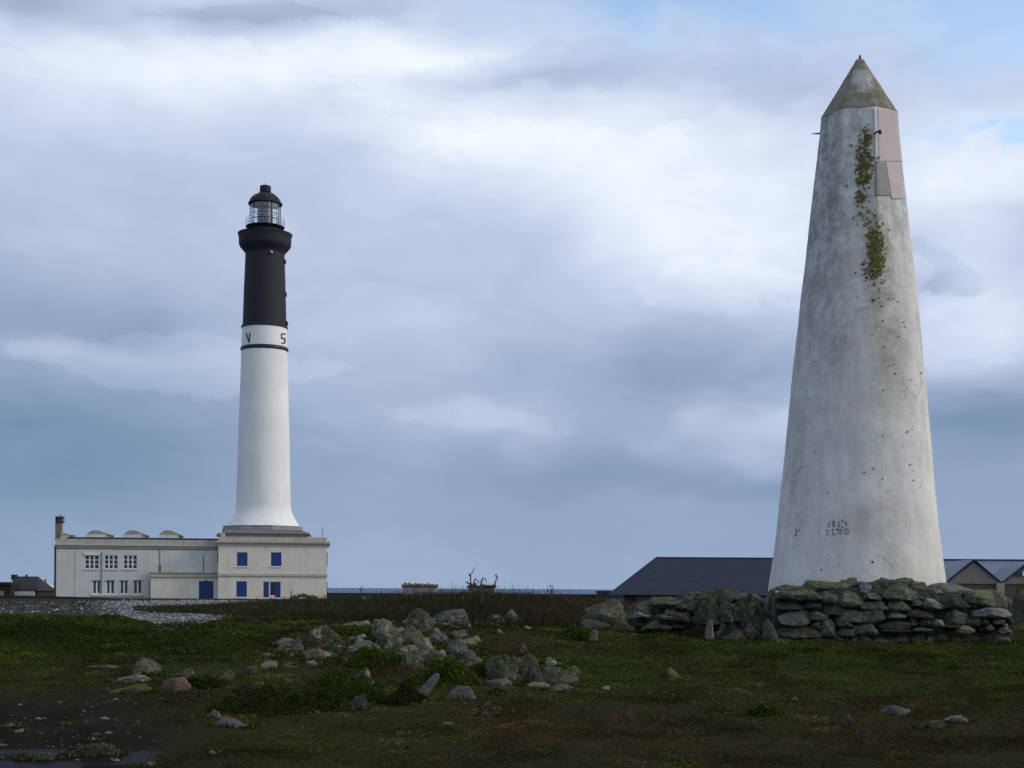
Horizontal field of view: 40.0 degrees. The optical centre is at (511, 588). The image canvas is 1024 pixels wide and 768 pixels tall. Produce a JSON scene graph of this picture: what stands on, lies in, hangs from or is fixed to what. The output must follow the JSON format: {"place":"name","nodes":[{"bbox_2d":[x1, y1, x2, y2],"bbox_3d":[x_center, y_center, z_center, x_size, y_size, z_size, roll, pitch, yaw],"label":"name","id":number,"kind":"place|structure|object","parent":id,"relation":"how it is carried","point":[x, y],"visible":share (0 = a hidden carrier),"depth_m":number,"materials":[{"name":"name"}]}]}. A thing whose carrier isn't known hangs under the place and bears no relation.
{"place":"outdoors","nodes":[
{"label":"outdoors","id":0,"kind":"place"},
{"bbox_2d":[327,588,612,593],"bbox_3d":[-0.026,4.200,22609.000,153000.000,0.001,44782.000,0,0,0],"label":"sea","id":1,"kind":"structure","parent":0,"point":[541,591],"depth_m":2572.01,"materials":[{"name":"liquid"}]},
{"bbox_2d":[0,595,1023,767],"bbox_3d":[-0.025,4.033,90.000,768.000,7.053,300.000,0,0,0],"label":"ground","id":2,"kind":"structure","parent":0,"point":[124,738],"depth_m":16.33,"materials":[{"name":"plant"}]},
{"bbox_2d":[0,582,19,595],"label":"house","id":3,"kind":"structure","parent":2,"relation":"on","point":[7,588],"depth_m":188.00,"materials":[{"name":"stone"}]},
{"bbox_2d":[11,575,53,595],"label":"house","id":4,"kind":"structure","parent":2,"relation":"on","point":[32,585],"depth_m":191.88,"materials":[{"name":"stone"}]},
{"bbox_2d":[24,752,55,759],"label":"flat stone","id":5,"kind":"object","parent":2,"relation":"on","point":[44,755],"visible":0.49,"depth_m":13.24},
{"bbox_2d":[0,596,125,598],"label":"wall","id":6,"kind":"structure","parent":2,"relation":"on","point":[32,597],"depth_m":150.00,"materials":[{"name":"stone"}]},
{"bbox_2d":[0,685,163,761],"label":"gravel","id":7,"kind":"structure","parent":2,"relation":"on","point":[95,733],"depth_m":14.98,"materials":[{"name":"gravel"}]},
{"bbox_2d":[0,749,164,767],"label":"puddle","id":8,"kind":"object","parent":2,"relation":"on","point":[135,758],"visible":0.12,"depth_m":13.11,"materials":[{"name":"black liquid"}]},
{"bbox_2d":[71,742,118,756],"bbox_3d":[-3.999,1.583,13.494,0.529,0.225,0.189,0,0,0],"label":"flat stone","id":9,"kind":"object","parent":2,"relation":"on","point":[88,750],"visible":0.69,"depth_m":13.47,"materials":[{"name":"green stone"}]},
{"bbox_2d":[109,683,152,693],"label":"flat stone","id":10,"kind":"object","parent":2,"relation":"on","point":[135,688],"visible":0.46,"depth_m":18.86,"materials":[{"name":"stone"}]},
{"bbox_2d":[113,674,151,682],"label":"flat stone","id":11,"kind":"object","parent":2,"relation":"on","point":[130,678],"visible":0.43,"depth_m":19.92,"materials":[{"name":"stone"}]},
{"bbox_2d":[0,599,286,627],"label":"shingle","id":12,"kind":"object","parent":2,"relation":"on","point":[119,605],"visible":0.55,"depth_m":57.00,"materials":[{"name":"gravel"}]},
{"bbox_2d":[0,610,290,654],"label":"ground cover","id":13,"kind":"object","parent":2,"relation":"on","point":[108,622],"visible":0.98,"depth_m":25.38,"materials":[{"name":"green plant"}]},
{"bbox_2d":[132,657,162,674],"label":"boulder","id":14,"kind":"object","parent":2,"relation":"on","point":[143,664],"visible":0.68,"depth_m":20.62,"materials":[{"name":"grey stone"}]},
{"bbox_2d":[160,677,190,692],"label":"flat stone","id":15,"kind":"object","parent":2,"relation":"on","point":[180,683],"visible":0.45,"depth_m":18.86,"materials":[{"name":"pink stone"}]},
{"bbox_2d":[54,514,329,598],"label":"station building","id":16,"kind":"structure","parent":2,"relation":"on","point":[245,564],"depth_m":173.72,"materials":[{"name":"paint"}]},
{"bbox_2d":[84,555,99,569],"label":"window","id":17,"kind":"structure","parent":16,"relation":"in","point":[91,561],"depth_m":173.89,"materials":[{"name":"white paint"}]},
{"bbox_2d":[92,580,100,593],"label":"window","id":18,"kind":"structure","parent":16,"relation":"in","point":[96,583],"depth_m":173.97,"materials":[{"name":"white paint"}]},
{"bbox_2d":[106,580,114,594],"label":"window","id":19,"kind":"structure","parent":16,"relation":"in","point":[110,583],"depth_m":174.23,"materials":[{"name":"white paint"}]},
{"bbox_2d":[103,555,118,569],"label":"window","id":20,"kind":"structure","parent":16,"relation":"in","point":[110,561],"depth_m":174.18,"materials":[{"name":"white paint"}]},
{"bbox_2d":[119,580,128,594],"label":"window","id":21,"kind":"structure","parent":16,"relation":"in","point":[123,583],"depth_m":174.40,"materials":[{"name":"white paint"}]},
{"bbox_2d":[122,555,137,569],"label":"window","id":22,"kind":"structure","parent":16,"relation":"in","point":[129,561],"depth_m":174.48,"materials":[{"name":"white paint"}]},
{"bbox_2d":[133,580,141,594],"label":"window","id":23,"kind":"structure","parent":16,"relation":"in","point":[137,583],"depth_m":174.65,"materials":[{"name":"white paint"}]},
{"bbox_2d":[199,581,212,598],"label":"garage door","id":24,"kind":"structure","parent":16,"relation":"in","point":[205,587],"depth_m":174.10,"materials":[{"name":"blue paint"}]},
{"bbox_2d":[204,555,212,572],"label":"upper door","id":25,"kind":"structure","parent":16,"relation":"in","point":[208,559],"depth_m":175.59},
{"bbox_2d":[235,581,247,597],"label":"window","id":26,"kind":"structure","parent":16,"relation":"in","point":[238,583],"depth_m":172.70,"materials":[{"name":"blue paint"}]},
{"bbox_2d":[236,552,247,566],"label":"window","id":27,"kind":"structure","parent":16,"relation":"in","point":[242,557],"depth_m":172.74,"materials":[{"name":"blue paint"}]},
{"bbox_2d":[222,182,302,531],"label":"lighthouse","id":28,"kind":"object","parent":16,"relation":"on","point":[263,497],"visible":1,"depth_m":177.47,"materials":[{"name":"white paint"}]},
{"bbox_2d":[263,581,280,597],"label":"window","id":29,"kind":"structure","parent":16,"relation":"in","point":[270,588],"depth_m":173.21,"materials":[{"name":"paint"}]},
{"bbox_2d":[271,552,281,566],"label":"window","id":30,"kind":"structure","parent":16,"relation":"in","point":[276,557],"depth_m":173.25,"materials":[{"name":"blue paint"}]},
{"bbox_2d":[187,673,230,689],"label":"bramble bush","id":31,"kind":"object","parent":2,"relation":"on","point":[207,680],"visible":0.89,"depth_m":19.23,"materials":[{"name":"green plant"}]},
{"bbox_2d":[212,716,247,727],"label":"flat stone","id":32,"kind":"object","parent":2,"relation":"on","point":[235,722],"visible":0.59,"depth_m":15.43,"materials":[{"name":"stone"}]},
{"bbox_2d":[206,679,341,716],"bbox_3d":[-2.852,1.302,17.019,1.642,0.407,1.425,0,0,0],"label":"bramble bush","id":33,"kind":"object","parent":2,"relation":"on","point":[265,696],"visible":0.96,"depth_m":16.89,"materials":[{"name":"green plant"}]},
{"bbox_2d":[271,639,303,652],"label":"rock","id":34,"kind":"object","parent":2,"relation":"on","point":[296,644],"visible":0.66,"depth_m":22.68,"materials":[{"name":"grey stone"}]},
{"bbox_2d":[310,648,323,658],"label":"rock","id":35,"kind":"object","parent":2,"relation":"on","point":[317,652],"visible":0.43,"depth_m":21.93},
{"bbox_2d":[300,625,347,645],"bbox_3d":[-3.134,0.916,23.320,1.111,0.652,0.738,0,0,0],"label":"dome rock","id":36,"kind":"object","parent":2,"relation":"on","point":[321,635],"visible":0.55,"depth_m":23.15,"materials":[{"name":"grey stone"}]},
{"bbox_2d":[268,665,385,705],"bbox_3d":[-2.353,1.214,17.928,1.518,0.525,1.348,0,0,0],"label":"bramble bush","id":37,"kind":"object","parent":2,"relation":"on","point":[320,689],"visible":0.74,"depth_m":17.89,"materials":[{"name":"green plant"}]},
{"bbox_2d":[322,644,342,652],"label":"rock","id":38,"kind":"object","parent":2,"relation":"on","point":[330,647],"visible":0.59,"depth_m":22.51,"materials":[{"name":"grey stone"}]},
{"bbox_2d":[334,623,373,636],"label":"bramble bush","id":39,"kind":"object","parent":2,"relation":"on","point":[351,629],"visible":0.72,"depth_m":24.18,"materials":[{"name":"green plant"}]},
{"bbox_2d":[348,694,370,710],"bbox_3d":[-1.862,1.460,17.061,0.315,0.381,0.138,0,0,-9],"label":"rock slab","id":40,"kind":"object","parent":2,"relation":"on","point":[359,701],"visible":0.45,"depth_m":17.01,"materials":[{"name":"stone"}]},
{"bbox_2d":[347,639,379,652],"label":"rock","id":41,"kind":"object","parent":2,"relation":"on","point":[355,645],"visible":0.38,"depth_m":22.53,"materials":[{"name":"grey stone"}]},
{"bbox_2d":[356,667,373,684],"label":"boulder","id":42,"kind":"object","parent":2,"relation":"on","point":[364,670],"visible":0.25,"depth_m":19.13,"materials":[{"name":"grey stone"}]},
{"bbox_2d":[340,643,400,668],"bbox_3d":[-2.167,1.025,21.583,0.935,0.397,0.869,0,0,35],"label":"bramble bush","id":43,"kind":"object","parent":2,"relation":"on","point":[363,654],"visible":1,"depth_m":21.39,"materials":[{"name":"green plant"}]},
{"bbox_2d":[371,618,397,635],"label":"boulder","id":44,"kind":"object","parent":2,"relation":"on","point":[382,624],"visible":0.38,"depth_m":23.83,"materials":[{"name":"grey stone"}]},
{"bbox_2d":[376,633,396,648],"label":"boulder","id":45,"kind":"object","parent":2,"relation":"on","point":[384,639],"visible":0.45,"depth_m":22.83,"materials":[{"name":"grey stone"}]},
{"bbox_2d":[388,643,408,653],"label":"boulder","id":46,"kind":"object","parent":2,"relation":"on","point":[399,647],"visible":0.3,"depth_m":22.20,"materials":[{"name":"grey stone"}]},
{"bbox_2d":[130,582,667,626],"bbox_3d":[-4.290,0.304,45.549,23.681,1.506,29.422,0,0,0],"label":"dead scrub","id":47,"kind":"object","parent":2,"relation":"on","point":[534,607],"visible":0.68,"depth_m":39.03,"materials":[{"name":"brown plant"}]},
{"bbox_2d":[375,681,429,706],"bbox_3d":[-1.403,1.323,17.797,0.715,0.303,0.679,0,0,-44],"label":"bramble bush","id":48,"kind":"object","parent":2,"relation":"on","point":[409,692],"visible":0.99,"depth_m":17.64,"materials":[{"name":"green plant"}]},
{"bbox_2d":[389,626,423,644],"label":"boulder","id":49,"kind":"object","parent":2,"relation":"on","point":[409,634],"visible":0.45,"depth_m":23.27,"materials":[{"name":"grey stone"}]},
{"bbox_2d":[396,652,419,665],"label":"boulder","id":50,"kind":"object","parent":2,"relation":"on","point":[406,658],"visible":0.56,"depth_m":21.49,"materials":[{"name":"grey stone"}]},
{"bbox_2d":[405,608,433,630],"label":"boulder","id":51,"kind":"object","parent":2,"relation":"on","point":[419,619],"visible":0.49,"depth_m":24.36,"materials":[{"name":"grey stone"}]},
{"bbox_2d":[401,583,438,594],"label":"ruined hut","id":52,"kind":"object","parent":2,"relation":"on","point":[424,588],"visible":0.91,"depth_m":85.00,"materials":[{"name":"stone"}]},
{"bbox_2d":[259,618,581,687],"bbox_3d":[-1.474,1.045,27.946,5.382,0.902,17.088,0,0,0],"label":"rocky outcrop","id":53,"kind":"object","parent":2,"relation":"on","point":[573,669],"visible":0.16,"depth_m":22.33,"materials":[{"name":"grey stone"}]},
{"bbox_2d":[414,636,433,650],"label":"boulder","id":54,"kind":"object","parent":2,"relation":"on","point":[423,643],"visible":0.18,"depth_m":22.59,"materials":[{"name":"grey stone"}]},
{"bbox_2d":[418,673,439,695],"bbox_3d":[-1.092,1.274,18.173,0.346,0.360,0.097,0,0,-20],"label":"stone slab","id":55,"kind":"object","parent":2,"relation":"on","point":[426,688],"depth_m":18.16,"materials":[{"name":"stone"}]},
{"bbox_2d":[422,648,447,664],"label":"boulder","id":56,"kind":"object","parent":2,"relation":"on","point":[430,655],"visible":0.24,"depth_m":21.63,"materials":[{"name":"grey stone"}]},
{"bbox_2d":[427,627,449,643],"bbox_3d":[-1.238,0.929,23.386,0.546,0.588,0.607,0,0,21],"label":"rock slab","id":57,"kind":"object","parent":2,"relation":"on","point":[436,635],"visible":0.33,"depth_m":23.33,"materials":[{"name":"grey stone"}]},
{"bbox_2d":[406,653,480,686],"bbox_3d":[-0.951,1.137,19.907,1.011,0.470,1.015,0,0,38],"label":"bramble bush","id":58,"kind":"object","parent":2,"relation":"on","point":[460,673],"visible":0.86,"depth_m":19.70,"materials":[{"name":"green plant"}]},
{"bbox_2d":[431,608,471,627],"bbox_3d":[-1.183,0.624,25.610,1.016,0.550,0.566,0,0,0],"label":"boulder","id":59,"kind":"object","parent":2,"relation":"on","point":[449,616],"visible":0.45,"depth_m":25.44,"materials":[{"name":"grey stone"}]},
{"bbox_2d":[444,638,467,657],"bbox_3d":[-0.823,1.079,22.480,0.636,0.604,0.688,0,0,-16],"label":"rock slab","id":60,"kind":"object","parent":2,"relation":"on","point":[457,648],"visible":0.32,"depth_m":22.37,"materials":[{"name":"grey stone"}]},
{"bbox_2d":[445,685,476,699],"bbox_3d":[-0.664,1.392,18.013,0.520,0.317,0.222,0,0,0],"label":"rock slab","id":61,"kind":"object","parent":2,"relation":"on","point":[461,691],"visible":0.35,"depth_m":17.95,"materials":[{"name":"stone"}]},
{"bbox_2d":[458,650,481,665],"bbox_3d":[-0.618,1.162,21.670,0.590,0.455,0.681,0,0,0],"label":"rock slab","id":62,"kind":"object","parent":2,"relation":"on","point":[470,657],"visible":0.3,"depth_m":21.55,"materials":[{"name":"grey stone"}]},
{"bbox_2d":[327,591,622,597],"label":"sea wall","id":63,"kind":"structure","parent":2,"relation":"on","point":[602,593],"depth_m":200.00,"materials":[{"name":"stone"}]},
{"bbox_2d":[471,658,486,676],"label":"bramble bush","id":64,"kind":"object","parent":2,"relation":"on","point":[481,665],"visible":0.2,"depth_m":20.39,"materials":[{"name":"green plant"}]},
{"bbox_2d":[466,567,497,597],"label":"dead branch","id":65,"kind":"object","parent":2,"relation":"on","point":[471,585],"visible":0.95,"depth_m":46.09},
{"bbox_2d":[479,701,508,715],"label":"rock","id":66,"kind":"object","parent":2,"relation":"on","point":[490,706],"visible":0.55,"depth_m":16.63,"materials":[{"name":"grey stone"}]},
{"bbox_2d":[489,686,507,694],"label":"leafy weed","id":67,"kind":"object","parent":2,"relation":"on","point":[497,690],"visible":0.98,"depth_m":18.41,"materials":[{"name":"green plant"}]},
{"bbox_2d":[486,678,511,686],"bbox_3d":[-0.161,1.330,19.436,0.529,0.197,0.194,0,0,0],"label":"rock slab","id":68,"kind":"object","parent":2,"relation":"on","point":[499,682],"visible":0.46,"depth_m":19.40,"materials":[{"name":"stone"}]},
{"bbox_2d":[482,654,530,679],"bbox_3d":[-0.131,1.311,20.176,0.923,0.764,0.558,0,0,0],"label":"rock block","id":69,"kind":"object","parent":2,"relation":"on","point":[502,665],"visible":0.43,"depth_m":20.09,"materials":[{"name":"grey stone"}]},
{"bbox_2d":[0,619,1023,766],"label":"grass fringe","id":70,"kind":"object","parent":2,"relation":"on","point":[345,653],"depth_m":21.05,"materials":[{"name":"green plant"}]},
{"bbox_2d":[524,662,546,683],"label":"rock","id":71,"kind":"object","parent":2,"relation":"on","point":[534,671],"visible":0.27,"depth_m":19.76,"materials":[{"name":"stone"}]},
{"bbox_2d":[542,666,579,682],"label":"rock","id":72,"kind":"object","parent":2,"relation":"on","point":[553,674],"visible":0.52,"depth_m":20.18,"materials":[{"name":"grey stone"}]},
{"bbox_2d":[549,684,573,690],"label":"rock slab","id":73,"kind":"object","parent":2,"relation":"on","point":[558,687],"visible":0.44,"depth_m":19.00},
{"bbox_2d":[557,621,589,640],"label":"bramble bush","id":74,"kind":"object","parent":2,"relation":"on","point":[572,633],"visible":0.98,"depth_m":24.46,"materials":[{"name":"green plant"}]},
{"bbox_2d":[581,619,610,629],"bbox_3d":[1.811,0.845,29.975,0.716,0.396,0.369,0,0,0],"label":"rock slab","id":75,"kind":"object","parent":2,"relation":"on","point":[589,623],"visible":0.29,"depth_m":29.88,"materials":[{"name":"stone"}]},
{"bbox_2d":[579,604,627,622],"bbox_3d":[2.285,0.657,33.421,1.526,0.629,0.773,0,0,0],"label":"boulder","id":76,"kind":"object","parent":2,"relation":"on","point":[617,610],"visible":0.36,"depth_m":33.22,"materials":[{"name":"grey stone"}]},
{"bbox_2d":[583,598,625,613],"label":"boulder","id":77,"kind":"object","parent":2,"relation":"on","point":[612,601],"visible":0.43,"depth_m":36.11,"materials":[{"name":"grey stone"}]},
{"bbox_2d":[611,620,634,630],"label":"boulder","id":78,"kind":"object","parent":2,"relation":"on","point":[619,624],"visible":0.25,"depth_m":29.47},
{"bbox_2d":[611,706,643,732],"bbox_3d":[1.257,1.437,15.490,0.347,0.334,0.327,0,0,30],"label":"withered weed","id":79,"kind":"object","parent":2,"relation":"on","point":[626,729],"visible":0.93,"depth_m":15.44,"materials":[{"name":"plant"}]},
{"bbox_2d":[625,596,666,623],"bbox_3d":[3.036,0.499,31.256,1.069,0.684,0.653,0,0,0],"label":"boulder","id":80,"kind":"object","parent":2,"relation":"on","point":[628,618],"visible":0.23,"depth_m":31.17,"materials":[{"name":"grey stone"}]},
{"bbox_2d":[660,756,701,767],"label":"leafy weed","id":81,"kind":"object","parent":2,"relation":"on","point":[674,760],"visible":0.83,"depth_m":12.87,"materials":[{"name":"green plant"}]},
{"bbox_2d":[608,557,772,602],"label":"barn","id":82,"kind":"structure","parent":2,"relation":"on","point":[667,576],"depth_m":115.35,"materials":[{"name":"stone"}]},
{"bbox_2d":[694,595,718,627],"bbox_3d":[3.820,0.446,27.365,0.574,0.657,0.429,0,0,0],"label":"boulder","id":83,"kind":"object","parent":2,"relation":"on","point":[705,604],"visible":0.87,"depth_m":27.28,"materials":[{"name":"grey stone"}]},
{"bbox_2d":[697,611,720,626],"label":"boulder","id":84,"kind":"object","parent":83,"relation":"on","point":[703,620],"visible":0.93,"depth_m":27.07,"materials":[{"name":"grey stone"}]},
{"bbox_2d":[705,620,714,640],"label":"boulder","id":85,"kind":"object","parent":2,"relation":"on","point":[709,632],"visible":0.77,"depth_m":26.22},
{"bbox_2d":[715,622,736,635],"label":"boulder","id":86,"kind":"object","parent":2,"relation":"on","point":[725,629],"visible":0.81,"depth_m":26.59,"materials":[{"name":"grey stone"}]},
{"bbox_2d":[720,612,732,622],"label":"boulder","id":87,"kind":"object","parent":86,"relation":"on","point":[726,617],"visible":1,"depth_m":26.53,"materials":[{"name":"grey stone"}]},
{"bbox_2d":[720,630,745,640],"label":"boulder","id":88,"kind":"object","parent":2,"relation":"on","point":[736,634],"visible":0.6,"depth_m":26.17,"materials":[{"name":"grey stone"}]},
{"bbox_2d":[733,622,740,629],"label":"boulder","id":89,"kind":"object","parent":2,"relation":"on","point":[738,625],"visible":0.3,"depth_m":27.08,"materials":[{"name":"grey stone"}]},
{"bbox_2d":[717,601,744,623],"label":"boulder","id":90,"kind":"object","parent":89,"relation":"on","point":[736,612],"visible":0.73,"depth_m":27.07,"materials":[{"name":"grey stone"}]},
{"bbox_2d":[742,623,760,639],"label":"boulder","id":91,"kind":"object","parent":2,"relation":"on","point":[750,631],"visible":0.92,"depth_m":26.32,"materials":[{"name":"grey stone"}]},
{"bbox_2d":[740,611,765,632],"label":"boulder","id":92,"kind":"object","parent":2,"relation":"on","point":[757,621],"visible":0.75,"depth_m":26.74,"materials":[{"name":"grey stone"}]},
{"bbox_2d":[748,603,760,614],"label":"boulder","id":93,"kind":"object","parent":92,"relation":"on","point":[754,608],"visible":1,"depth_m":26.81,"materials":[{"name":"grey stone"}]},
{"bbox_2d":[742,700,787,716],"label":"leafy weed","id":94,"kind":"object","parent":2,"relation":"on","point":[762,708],"visible":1,"depth_m":16.58,"materials":[{"name":"green plant"}]},
{"bbox_2d":[761,618,779,639],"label":"boulder","id":95,"kind":"object","parent":2,"relation":"on","point":[769,631],"visible":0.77,"depth_m":26.27,"materials":[{"name":"grey stone"}]},
{"bbox_2d":[630,577,1013,642],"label":"dry stone wall","id":96,"kind":"structure","parent":2,"relation":"on","point":[883,610],"depth_m":26.37,"materials":[{"name":"grey stone"}]},
{"bbox_2d":[693,587,728,611],"bbox_3d":[3.985,0.263,27.894,0.825,0.611,0.512,0,0,0],"label":"boulder","id":97,"kind":"object","parent":96,"relation":"on","point":[711,594],"visible":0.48,"depth_m":27.84,"materials":[{"name":"grey stone"}]},
{"bbox_2d":[735,592,763,613],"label":"boulder","id":98,"kind":"object","parent":96,"relation":"on","point":[743,603],"visible":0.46,"depth_m":27.61,"materials":[{"name":"grey stone"}]},
{"bbox_2d":[768,55,945,592],"bbox_3d":[7.209,-4.985,29.297,3.795,12.257,3.790,0,0,0],"label":"obelisk","id":99,"kind":"object","parent":2,"relation":"on","point":[858,497],"visible":0.94,"depth_m":28.23,"materials":[{"name":"stone"}]},
{"bbox_2d":[849,718,882,745],"bbox_3d":[3.647,1.488,14.525,0.252,0.312,0.356,0,0,-29],"label":"withered weed","id":100,"kind":"object","parent":2,"relation":"on","point":[862,737],"visible":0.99,"depth_m":14.54,"materials":[{"name":"plant"}]},
{"bbox_2d":[878,705,909,716],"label":"rock","id":101,"kind":"object","parent":2,"relation":"on","point":[892,709],"visible":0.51,"depth_m":16.87,"materials":[{"name":"stone"}]},
{"bbox_2d":[920,720,944,728],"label":"rock","id":102,"kind":"object","parent":2,"relation":"on","point":[938,723],"visible":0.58,"depth_m":15.61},
{"bbox_2d":[942,715,967,722],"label":"rock","id":103,"kind":"object","parent":2,"relation":"on","point":[959,718],"visible":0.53,"depth_m":16.17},
{"bbox_2d":[961,661,988,677],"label":"withered weed","id":104,"kind":"object","parent":2,"relation":"on","point":[974,672],"visible":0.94,"depth_m":20.90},
{"bbox_2d":[943,559,1023,602],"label":"shed row","id":105,"kind":"object","parent":2,"relation":"on","point":[1005,576],"visible":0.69,"depth_m":110.08,"materials":[{"name":"metal"}]},
{"bbox_2d":[1011,585,1023,625],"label":"moss covered block","id":106,"kind":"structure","parent":2,"relation":"on","point":[1018,604],"depth_m":29.47,"materials":[{"name":"green stone"}]},
{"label":"boulder","id":107,"kind":"object","parent":2,"relation":"on","visible":0},
{"bbox_2d":[763,587,775,621],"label":"boulder","id":108,"kind":"object","parent":107,"relation":"on","point":[767,603],"visible":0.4,"depth_m":27.03,"materials":[{"name":"grey stone"}]},
{"bbox_2d":[0,0,1023,589],"label":"sky","id":109,"kind":"structure","parent":0,"point":[545,264],"materials":[{"name":"blue"}]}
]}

